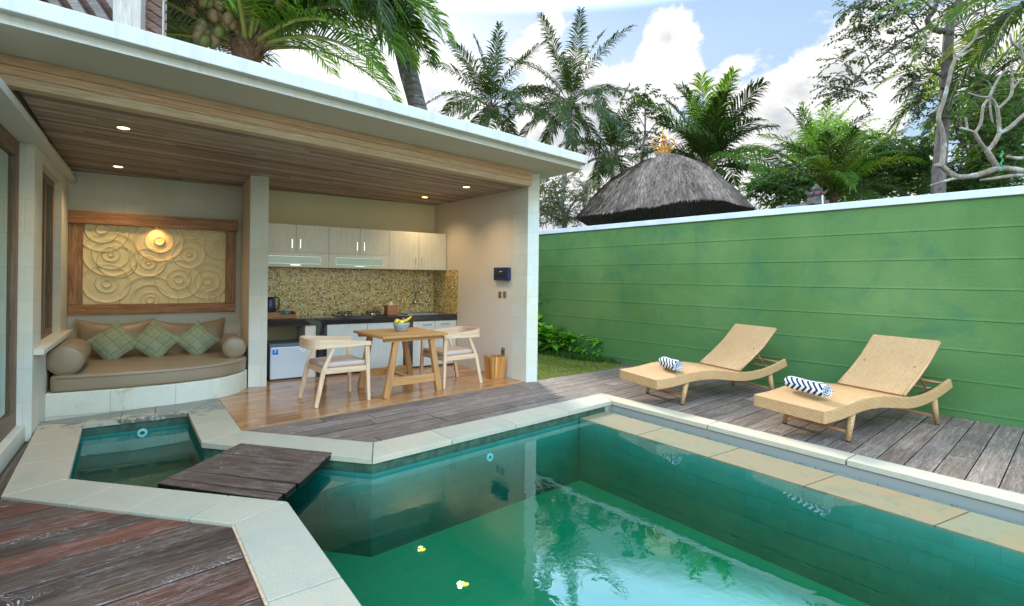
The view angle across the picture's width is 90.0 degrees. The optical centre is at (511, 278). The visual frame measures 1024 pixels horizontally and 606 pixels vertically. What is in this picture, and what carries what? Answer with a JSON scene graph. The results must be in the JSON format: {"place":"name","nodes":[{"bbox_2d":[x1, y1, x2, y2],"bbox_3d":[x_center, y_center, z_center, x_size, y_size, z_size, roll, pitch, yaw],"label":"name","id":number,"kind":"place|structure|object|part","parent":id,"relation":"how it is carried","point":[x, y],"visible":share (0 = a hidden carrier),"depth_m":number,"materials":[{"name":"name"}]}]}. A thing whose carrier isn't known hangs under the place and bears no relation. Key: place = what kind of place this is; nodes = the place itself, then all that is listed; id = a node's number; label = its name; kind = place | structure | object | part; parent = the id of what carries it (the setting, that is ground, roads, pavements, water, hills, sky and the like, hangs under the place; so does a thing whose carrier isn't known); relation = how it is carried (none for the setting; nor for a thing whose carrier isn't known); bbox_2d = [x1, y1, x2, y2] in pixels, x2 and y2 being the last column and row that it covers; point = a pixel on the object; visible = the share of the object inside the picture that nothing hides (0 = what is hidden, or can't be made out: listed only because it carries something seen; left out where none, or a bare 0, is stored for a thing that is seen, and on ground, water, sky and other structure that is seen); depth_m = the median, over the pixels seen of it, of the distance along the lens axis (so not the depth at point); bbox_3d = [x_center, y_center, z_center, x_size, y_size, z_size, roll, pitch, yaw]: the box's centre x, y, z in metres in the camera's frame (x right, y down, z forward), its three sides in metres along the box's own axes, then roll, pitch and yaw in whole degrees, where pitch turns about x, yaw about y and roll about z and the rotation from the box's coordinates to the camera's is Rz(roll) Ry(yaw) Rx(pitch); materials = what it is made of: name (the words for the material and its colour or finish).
{"place":"outdoors","nodes":[
{"label":"outdoors","id":0,"kind":"place"},
{"bbox_2d":[0,441,27,477],"bbox_3d":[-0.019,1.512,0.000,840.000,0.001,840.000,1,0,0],"label":"ground","id":1,"kind":"structure","parent":0,"point":[12,460],"depth_m":4.14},
{"bbox_2d":[0,500,263,605],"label":"front deck","id":2,"kind":"structure","parent":1,"relation":"on","point":[50,555],"depth_m":2.58,"materials":[{"name":"brown wood"}]},
{"bbox_2d":[232,525,268,605],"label":"deck edge strip","id":3,"kind":"object","parent":2,"relation":"attached to","point":[253,576],"visible":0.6,"depth_m":2.53,"materials":[{"name":"white stone"}]},
{"bbox_2d":[39,0,288,45],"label":"timber gable house","id":4,"kind":"structure","parent":1,"relation":"on","point":[152,16],"depth_m":8.62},
{"bbox_2d":[0,0,586,499],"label":"pool pavilion","id":5,"kind":"structure","parent":1,"relation":"on","point":[254,150],"depth_m":5.78,"materials":[{"name":"white paint"}]},
{"bbox_2d":[0,124,24,473],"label":"glass door","id":6,"kind":"structure","parent":5,"relation":"in","point":[12,437],"depth_m":4.31,"materials":[{"name":"glass"}]},
{"bbox_2d":[34,172,73,354],"bbox_3d":[-4.941,-0.214,5.473,0.200,1.795,2.130,1,0,-35],"label":"alcove window","id":7,"kind":"structure","parent":5,"relation":"in","point":[49,340],"depth_m":5.70,"materials":[{"name":"stone"}]},
{"bbox_2d":[115,126,131,129],"bbox_3d":[-3.441,-1.338,4.535,0.124,0.010,0.124,1,0,0],"label":"downlight","id":8,"kind":"object","parent":5,"relation":"attached to","point":[124,127],"visible":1,"depth_m":4.53,"materials":[{"name":"silver metal"}]},
{"bbox_2d":[50,350,246,391],"bbox_3d":[-4.333,1.074,6.286,1.886,0.167,1.664,1,0,-35],"label":"sofa seat cushion","id":9,"kind":"object","parent":5,"relation":"on","point":[94,373],"visible":0.91,"depth_m":5.76,"materials":[{"name":"beige fabric"}]},
{"bbox_2d":[46,338,90,374],"bbox_3d":[-4.814,0.835,5.580,0.311,0.311,0.850,1,0,-35],"label":"bolster","id":10,"kind":"object","parent":9,"relation":"on","point":[69,356],"visible":1,"depth_m":5.26,"materials":[{"name":"beige fabric"}]},
{"bbox_2d":[86,321,133,359],"bbox_3d":[-4.942,0.793,6.346,0.569,0.529,0.223,1,0,-33],"label":"accent pillow","id":11,"kind":"object","parent":9,"relation":"on","point":[115,340],"visible":0.9,"depth_m":6.29,"materials":[{"name":"green fabric"}]},
{"bbox_2d":[75,318,154,357],"bbox_3d":[-5.079,0.769,6.558,0.834,0.524,0.233,1,0,-33],"label":"back pillow","id":12,"kind":"object","parent":9,"relation":"on","point":[86,330],"visible":0.34,"depth_m":6.46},
{"bbox_2d":[134,319,178,356],"bbox_3d":[-4.583,0.796,6.578,0.584,0.543,0.227,1,0,-33],"label":"accent pillow","id":13,"kind":"object","parent":9,"relation":"on","point":[153,338],"visible":0.91,"depth_m":6.53,"materials":[{"name":"green fabric"}]},
{"bbox_2d":[155,317,224,352],"bbox_3d":[-4.385,0.806,7.008,0.832,0.525,0.231,1,0,-33],"label":"back pillow","id":14,"kind":"object","parent":9,"relation":"on","point":[215,328],"visible":0.36,"depth_m":7.02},
{"bbox_2d":[177,321,220,353],"bbox_3d":[-4.198,0.816,6.828,0.543,0.512,0.208,1,0,-33],"label":"accent pillow","id":15,"kind":"object","parent":9,"relation":"on","point":[197,337],"visible":0.94,"depth_m":6.78,"materials":[{"name":"green fabric"}]},
{"bbox_2d":[220,333,245,357],"bbox_3d":[-3.668,0.871,6.720,0.267,0.267,0.630,1,0,-33],"label":"bolster","id":16,"kind":"object","parent":9,"relation":"on","point":[232,345],"visible":1,"depth_m":6.48,"materials":[{"name":"beige fabric"}]},
{"bbox_2d":[67,210,237,314],"bbox_3d":[-4.783,-0.192,6.913,1.891,1.315,0.103,1,0,-33],"label":"carved relief panel","id":17,"kind":"object","parent":5,"relation":"attached to","point":[121,263],"visible":1,"depth_m":6.88,"materials":[{"name":"beige stone"}]},
{"bbox_2d":[267,339,306,380],"bbox_3d":[-3.231,1.152,7.318,0.497,0.505,0.450,1,0,-34],"label":"mini fridge","id":18,"kind":"object","parent":5,"relation":"on","point":[286,359],"visible":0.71,"depth_m":7.13,"materials":[{"name":"grey metal"}]},
{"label":"door","id":19,"kind":"part","parent":18,"relation":"part of","materials":[{"name":"silver metal"}]},
{"bbox_2d":[297,335,370,407],"bbox_3d":[-2.116,1.048,6.024,0.695,0.749,0.629,1,0,-40],"label":"dining chair","id":20,"kind":"object","parent":5,"relation":"on","point":[348,363],"visible":1,"depth_m":5.91,"materials":[{"name":"brown wood"}]},
{"bbox_2d":[268,223,445,269],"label":"wall cabinets","id":21,"kind":"object","parent":5,"relation":"attached to","point":[300,246],"depth_m":7.97,"materials":[{"name":"laminate"}]},
{"bbox_2d":[268,223,295,251],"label":"door","id":22,"kind":"structure","parent":21,"relation":"in","point":[281,237],"depth_m":7.41,"materials":[{"name":"laminate"}]},
{"bbox_2d":[296,225,328,252],"bbox_3d":[-2.971,-0.590,7.638,0.463,0.406,0.047,1,0,-33],"label":"door","id":23,"kind":"structure","parent":21,"relation":"in","point":[309,239],"depth_m":7.64,"materials":[{"name":"laminate"}]},
{"bbox_2d":[329,227,359,254],"bbox_3d":[-2.576,-0.585,7.893,0.469,0.406,0.047,1,0,-33],"label":"door","id":24,"kind":"structure","parent":21,"relation":"in","point":[341,240],"depth_m":7.89,"materials":[{"name":"laminate"}]},
{"bbox_2d":[360,229,388,255],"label":"door","id":25,"kind":"structure","parent":21,"relation":"in","point":[372,242],"depth_m":8.15,"materials":[{"name":"laminate"}]},
{"bbox_2d":[389,231,418,269],"bbox_3d":[-1.769,-0.467,8.417,0.506,0.623,0.047,1,0,-33],"label":"door","id":26,"kind":"structure","parent":21,"relation":"in","point":[403,246],"depth_m":8.42,"materials":[{"name":"laminate"}]},
{"bbox_2d":[418,232,445,269],"bbox_3d":[-1.342,-0.461,8.694,0.504,0.623,0.047,1,0,-33],"label":"door","id":27,"kind":"structure","parent":21,"relation":"in","point":[432,246],"depth_m":8.70,"materials":[{"name":"laminate"}]},
{"bbox_2d":[267,311,456,377],"bbox_3d":[-2.385,0.986,8.074,2.992,0.856,0.812,1,0,-34],"label":"kitchen counter","id":28,"kind":"object","parent":5,"relation":"on","point":[320,325],"visible":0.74,"depth_m":7.80,"materials":[{"name":"black stone"}]},
{"bbox_2d":[267,297,279,311],"bbox_3d":[-3.442,0.405,7.296,0.170,0.300,0.198,1,0,20],"label":"electric kettle","id":29,"kind":"object","parent":28,"relation":"on","point":[271,306],"visible":0.66,"depth_m":7.24,"materials":[{"name":"blue"}]},
{"bbox_2d":[267,311,295,318],"bbox_3d":[-3.310,0.512,7.303,0.380,0.090,0.320,1,0,-34],"label":"serving tray","id":30,"kind":"object","parent":28,"relation":"on","point":[274,315],"visible":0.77,"depth_m":7.17,"materials":[{"name":"brown wood"}]},
{"bbox_2d":[327,323,367,373],"bbox_3d":[-2.442,1.031,7.595,0.592,0.718,0.018,1,0,-34],"label":"door","id":31,"kind":"structure","parent":28,"relation":"in","point":[337,329],"depth_m":7.59,"materials":[{"name":"laminate"}]},
{"bbox_2d":[331,310,386,316],"bbox_3d":[-2.393,0.534,8.030,0.763,0.069,0.420,1,0,-34],"label":"gas hob","id":32,"kind":"object","parent":28,"relation":"on","point":[349,313],"visible":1,"depth_m":7.96,"materials":[{"name":"silver metal"}]},
{"bbox_2d":[368,322,402,367],"bbox_3d":[-1.954,1.037,7.919,0.568,0.718,0.018,1,0,-34],"label":"door","id":33,"kind":"structure","parent":28,"relation":"in","point":[380,351],"depth_m":7.87,"materials":[{"name":"laminate"}]},
{"bbox_2d":[384,302,397,314],"bbox_3d":[-1.930,0.469,8.169,0.184,0.210,0.158,1,0,-36],"label":"tissue box","id":34,"kind":"object","parent":28,"relation":"on","point":[390,309],"visible":0.95,"depth_m":8.11,"materials":[{"name":"brown wood"}]},
{"bbox_2d":[413,321,434,366],"bbox_3d":[-1.416,1.043,8.258,0.379,0.718,0.047,1,0,-34],"label":"door","id":35,"kind":"structure","parent":28,"relation":"in","point":[430,325],"depth_m":8.22,"materials":[{"name":"laminate"}]},
{"bbox_2d":[435,320,455,363],"bbox_3d":[-1.096,1.047,8.469,0.382,0.718,0.047,1,0,-34],"label":"door","id":36,"kind":"structure","parent":28,"relation":"in","point":[441,324],"depth_m":8.44,"materials":[{"name":"laminate"}]},
{"bbox_2d":[353,327,447,398],"bbox_3d":[-1.452,1.058,6.622,0.890,0.750,0.890,1,0,-39],"label":"dining table","id":37,"kind":"object","parent":5,"relation":"on","point":[395,338],"visible":0.98,"depth_m":6.48,"materials":[{"name":"brown wood"}]},
{"bbox_2d":[393,322,409,330],"bbox_3d":[-1.444,0.625,6.689,0.216,0.112,0.215,1,0,-17],"label":"stone bowl","id":38,"kind":"object","parent":37,"relation":"on","point":[401,326],"visible":0.94,"depth_m":6.61,"materials":[{"name":"stone"}]},
{"bbox_2d":[412,282,421,303],"bbox_3d":[-1.651,0.247,8.916,0.195,0.394,0.080,1,0,28],"label":"wall tap","id":39,"kind":"object","parent":5,"relation":"attached to","point":[414,302],"depth_m":8.90,"materials":[{"name":"silver metal"}]},
{"bbox_2d":[420,326,482,388],"bbox_3d":[-0.824,1.064,7.107,0.695,0.749,0.629,1,0,-41],"label":"dining chair","id":40,"kind":"object","parent":5,"relation":"on","point":[451,352],"visible":0.83,"depth_m":6.99,"materials":[{"name":"brown wood"}]},
{"bbox_2d":[483,354,506,378],"bbox_3d":[-0.251,1.284,7.475,0.250,0.315,0.250,1,0,-33],"label":"waste bin","id":41,"kind":"object","parent":5,"relation":"on","point":[494,365],"visible":1,"depth_m":7.40,"materials":[{"name":"brown wood"}]},
{"bbox_2d":[494,267,510,280],"bbox_3d":[-0.150,-0.072,7.603,0.058,0.193,0.355,1,0,-39],"label":"fuse box","id":42,"kind":"object","parent":5,"relation":"attached to","point":[502,273],"visible":1,"depth_m":7.55,"materials":[{"name":"blue plastic"}]},
{"bbox_2d":[501,347,504,355],"bbox_3d":[-0.135,1.081,7.603,0.011,0.120,0.084,1,0,-39],"label":"power socket","id":43,"kind":"object","parent":5,"relation":"attached to","point":[502,351],"visible":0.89,"depth_m":7.59,"materials":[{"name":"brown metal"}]},
{"bbox_2d":[167,0,457,102],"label":"coconut palm","id":44,"kind":"object","parent":1,"relation":"on","point":[258,28],"visible":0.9,"depth_m":9.59,"materials":[{"name":"green plant"}]},
{"bbox_2d":[421,21,565,135],"bbox_3d":[-1.090,-6.808,29.438,8.833,16.592,9.234,1,0,0],"label":"coconut palm","id":45,"kind":"object","parent":1,"relation":"on","point":[490,87],"visible":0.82,"depth_m":29.11,"materials":[{"name":"green plant"}]},
{"bbox_2d":[70,405,1023,605],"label":"swimming pool","id":46,"kind":"structure","parent":1,"relation":"in","point":[604,506],"depth_m":4.15,"materials":[{"name":"teal liquid"}]},
{"bbox_2d":[539,171,606,228],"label":"broadleaf tree","id":47,"kind":"object","parent":1,"relation":"on","point":[565,218],"visible":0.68,"depth_m":16.70,"materials":[{"name":"green plant"}]},
{"bbox_2d":[499,6,649,228],"bbox_3d":[3.657,-6.759,30.284,8.785,16.531,8.160,1,0,-42],"label":"coconut palm","id":48,"kind":"object","parent":1,"relation":"on","point":[569,107],"visible":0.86,"depth_m":29.18,"materials":[{"name":"green plant"}]},
{"bbox_2d":[558,82,668,207],"bbox_3d":[5.999,-5.437,32.103,7.528,13.945,7.695,1,0,0],"label":"coconut palm","id":49,"kind":"object","parent":1,"relation":"on","point":[612,160],"visible":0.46,"depth_m":31.30,"materials":[{"name":"green plant"}]},
{"bbox_2d":[609,84,678,161],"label":"broadleaf tree","id":50,"kind":"object","parent":1,"relation":"on","point":[644,103],"visible":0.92,"depth_m":19.98,"materials":[{"name":"green plant"}]},
{"bbox_2d":[574,127,755,225],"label":"thatched pavilion","id":51,"kind":"structure","parent":1,"relation":"on","point":[664,184],"depth_m":12.71,"materials":[{"name":"grey plant"}]},
{"bbox_2d":[372,405,1023,522],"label":"pool edge","id":52,"kind":"object","parent":1,"relation":"on","point":[965,501],"visible":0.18,"depth_m":4.18,"materials":[{"name":"grey stone"}]},
{"bbox_2d":[1,393,1023,605],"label":"pool coping","id":53,"kind":"object","parent":52,"relation":"on","point":[291,564],"visible":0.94,"depth_m":3.72,"materials":[{"name":"stone"}]},
{"bbox_2d":[158,443,331,500],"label":"timber bridge","id":54,"kind":"structure","parent":53,"relation":"on","point":[261,472],"depth_m":3.71,"materials":[{"name":"brown wood"}]},
{"bbox_2d":[630,65,796,189],"bbox_3d":[8.005,-3.248,20.296,7.275,9.609,6.594,1,0,0],"label":"coconut palm","id":55,"kind":"object","parent":1,"relation":"on","point":[707,130],"visible":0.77,"depth_m":19.19,"materials":[{"name":"green plant"}]},
{"bbox_2d":[538,186,1023,427],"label":"green boundary wall","id":56,"kind":"structure","parent":1,"relation":"on","point":[827,291],"depth_m":6.62,"materials":[{"name":"paint"}]},
{"bbox_2d":[732,163,840,210],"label":"broadleaf tree","id":57,"kind":"object","parent":1,"relation":"on","point":[781,184],"visible":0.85,"depth_m":14.47,"materials":[{"name":"green plant"}]},
{"bbox_2d":[778,204,808,207],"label":"slab roof","id":58,"kind":"structure","parent":1,"relation":"on","point":[784,206],"depth_m":10.55,"materials":[{"name":"grey plastic"}]},
{"bbox_2d":[803,184,828,204],"bbox_3d":[6.217,-0.210,10.500,0.428,3.475,0.428,1,0,18],"label":"shrine top","id":59,"kind":"object","parent":1,"relation":"on","point":[816,195],"visible":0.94,"depth_m":10.40,"materials":[{"name":"stone"}]},
{"bbox_2d":[756,96,895,167],"bbox_3d":[11.408,-2.547,18.984,4.779,8.283,4.181,1,0,0],"label":"coconut palm","id":60,"kind":"object","parent":1,"relation":"on","point":[799,110],"visible":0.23,"depth_m":18.51,"materials":[{"name":"green plant"}]},
{"bbox_2d":[776,105,901,202],"bbox_3d":[11.524,-2.245,18.127,5.566,7.778,4.556,1,0,0],"label":"broadleaf tree","id":61,"kind":"object","parent":1,"relation":"on","point":[839,124],"visible":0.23,"depth_m":17.27,"materials":[{"name":"green plant"}]},
{"bbox_2d":[766,119,924,208],"bbox_3d":[9.290,-1.593,14.878,4.162,6.322,4.352,1,0,0],"label":"coconut palm","id":62,"kind":"object","parent":1,"relation":"on","point":[837,176],"visible":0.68,"depth_m":14.52,"materials":[{"name":"green plant"}]},
{"bbox_2d":[849,121,955,199],"bbox_3d":[12.995,-1.759,17.199,3.231,6.843,5.912,1,0,43],"label":"broadleaf tree","id":63,"kind":"object","parent":1,"relation":"on","point":[906,174],"visible":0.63,"depth_m":16.09,"materials":[{"name":"green plant"}]},
{"bbox_2d":[807,0,1023,193],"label":"broadleaf tree","id":64,"kind":"object","parent":1,"relation":"on","point":[938,174],"visible":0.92,"depth_m":12.46,"materials":[{"name":"green plant"}]},
{"bbox_2d":[868,0,1023,116],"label":"coconut palm","id":65,"kind":"object","parent":1,"relation":"on","point":[1005,19],"visible":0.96,"depth_m":11.21,"materials":[{"name":"green plant"}]},
{"bbox_2d":[872,0,1023,169],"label":"coconut palm","id":66,"kind":"object","parent":1,"relation":"on","point":[1001,55],"visible":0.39,"depth_m":15.80,"materials":[{"name":"green plant"}]},
{"bbox_2d":[913,66,1023,194],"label":"broadleaf tree","id":67,"kind":"object","parent":1,"relation":"on","point":[979,161],"visible":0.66,"depth_m":13.67,"materials":[{"name":"green plant"}]},
{"bbox_2d":[930,29,1023,185],"bbox_3d":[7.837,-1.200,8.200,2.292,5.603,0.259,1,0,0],"label":"frangipani tree","id":68,"kind":"object","parent":1,"relation":"on","point":[996,167],"visible":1,"depth_m":8.18,"materials":[{"name":"grey plant"}]},
{"bbox_2d":[999,151,1003,170],"bbox_3d":[7.755,-1.867,8.110,0.071,0.330,0.032,1,0,0],"label":"plastic cord","id":69,"kind":"object","parent":68,"relation":"hanging from","point":[1002,160],"visible":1,"depth_m":8.10,"materials":[{"name":"green plastic"}]},
{"bbox_2d":[393,10,427,109],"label":"coconut palm","id":70,"kind":"object","parent":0,"point":[412,87],"visible":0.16,"depth_m":11.42,"materials":[{"name":"grey plant"}]},
{"bbox_2d":[537,352,633,379],"bbox_3d":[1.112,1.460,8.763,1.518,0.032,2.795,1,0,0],"label":"lawn","id":71,"kind":"structure","parent":0,"point":[546,358],"depth_m":8.54,"materials":[{"name":"green plant"}]},
{"bbox_2d":[538,293,547,324],"bbox_3d":[0.649,0.881,10.794,0.999,1.177,0.954,1,0,-26],"label":"leafy plant","id":72,"kind":"object","parent":71,"relation":"on","point":[539,316],"visible":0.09,"depth_m":10.55,"materials":[{"name":"green plant"}]},
{"bbox_2d":[538,322,564,350],"bbox_3d":[0.632,1.175,10.279,1.001,0.593,0.881,1,0,-34],"label":"leafy plant","id":73,"kind":"object","parent":71,"relation":"on","point":[544,336],"visible":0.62,"depth_m":10.11,"materials":[{"name":"green plant"}]},
{"bbox_2d":[540,331,571,351],"bbox_3d":[0.909,1.243,10.171,0.819,0.462,0.863,1,0,-21],"label":"leafy plant","id":74,"kind":"object","parent":71,"relation":"on","point":[553,343],"visible":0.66,"depth_m":10.01,"materials":[{"name":"green plant"}]},
{"bbox_2d":[537,346,623,364],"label":"border grass","id":75,"kind":"structure","parent":71,"relation":"on","point":[574,355],"depth_m":9.43,"materials":[{"name":"green plant"}]},
{"bbox_2d":[557,330,578,350],"bbox_3d":[1.270,1.220,10.096,0.915,0.519,0.908,1,0,-21],"label":"leafy plant","id":76,"kind":"object","parent":75,"relation":"on","point":[571,336],"visible":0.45,"depth_m":9.88,"materials":[{"name":"green plant"}]},
{"bbox_2d":[570,335,595,354],"bbox_3d":[1.484,1.290,9.835,0.766,0.462,0.785,1,0,0],"label":"leafy plant","id":77,"kind":"object","parent":71,"relation":"on","point":[578,349],"visible":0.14,"depth_m":9.69,"materials":[{"name":"green plant"}]},
{"bbox_2d":[581,337,604,356],"bbox_3d":[1.662,1.250,9.555,0.744,0.468,0.784,1,0,0],"label":"leafy plant","id":78,"kind":"object","parent":71,"relation":"on","point":[597,340],"visible":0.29,"depth_m":9.40,"materials":[{"name":"green plant"}]},
{"bbox_2d":[208,0,1023,229],"label":"sky","id":79,"kind":"structure","parent":0,"point":[780,41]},
{"bbox_2d":[248,365,1023,493],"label":"pool deck","id":80,"kind":"structure","parent":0,"point":[986,453],"depth_m":5.20,"materials":[{"name":"grey wood"}]},
{"bbox_2d":[620,323,786,404],"bbox_3d":[2.449,1.048,6.523,2.057,0.864,0.740,1,0,-23],"label":"sun lounger","id":81,"kind":"object","parent":80,"relation":"on","point":[734,352],"visible":0.94,"depth_m":6.46,"materials":[{"name":"wood"}]},
{"bbox_2d":[659,357,682,370],"bbox_3d":[1.910,1.017,6.170,0.144,0.128,0.391,1,0,-12],"label":"rolled towel","id":82,"kind":"object","parent":81,"relation":"on","point":[672,364],"visible":1,"depth_m":6.05,"materials":[{"name":"white fabric"}]},
{"bbox_2d":[754,334,952,442],"bbox_3d":[3.502,1.061,5.224,2.057,0.864,0.730,1,0,-25],"label":"sun lounger","id":83,"kind":"object","parent":80,"relation":"on","point":[884,371],"visible":0.9,"depth_m":5.19,"materials":[{"name":"wood"}]},
{"bbox_2d":[784,376,832,396],"bbox_3d":[2.848,1.029,4.937,0.140,0.124,0.491,1,0,-14],"label":"rolled towel","id":84,"kind":"object","parent":83,"relation":"on","point":[821,389],"visible":1,"depth_m":4.85,"materials":[{"name":"white fabric"}]}
]}

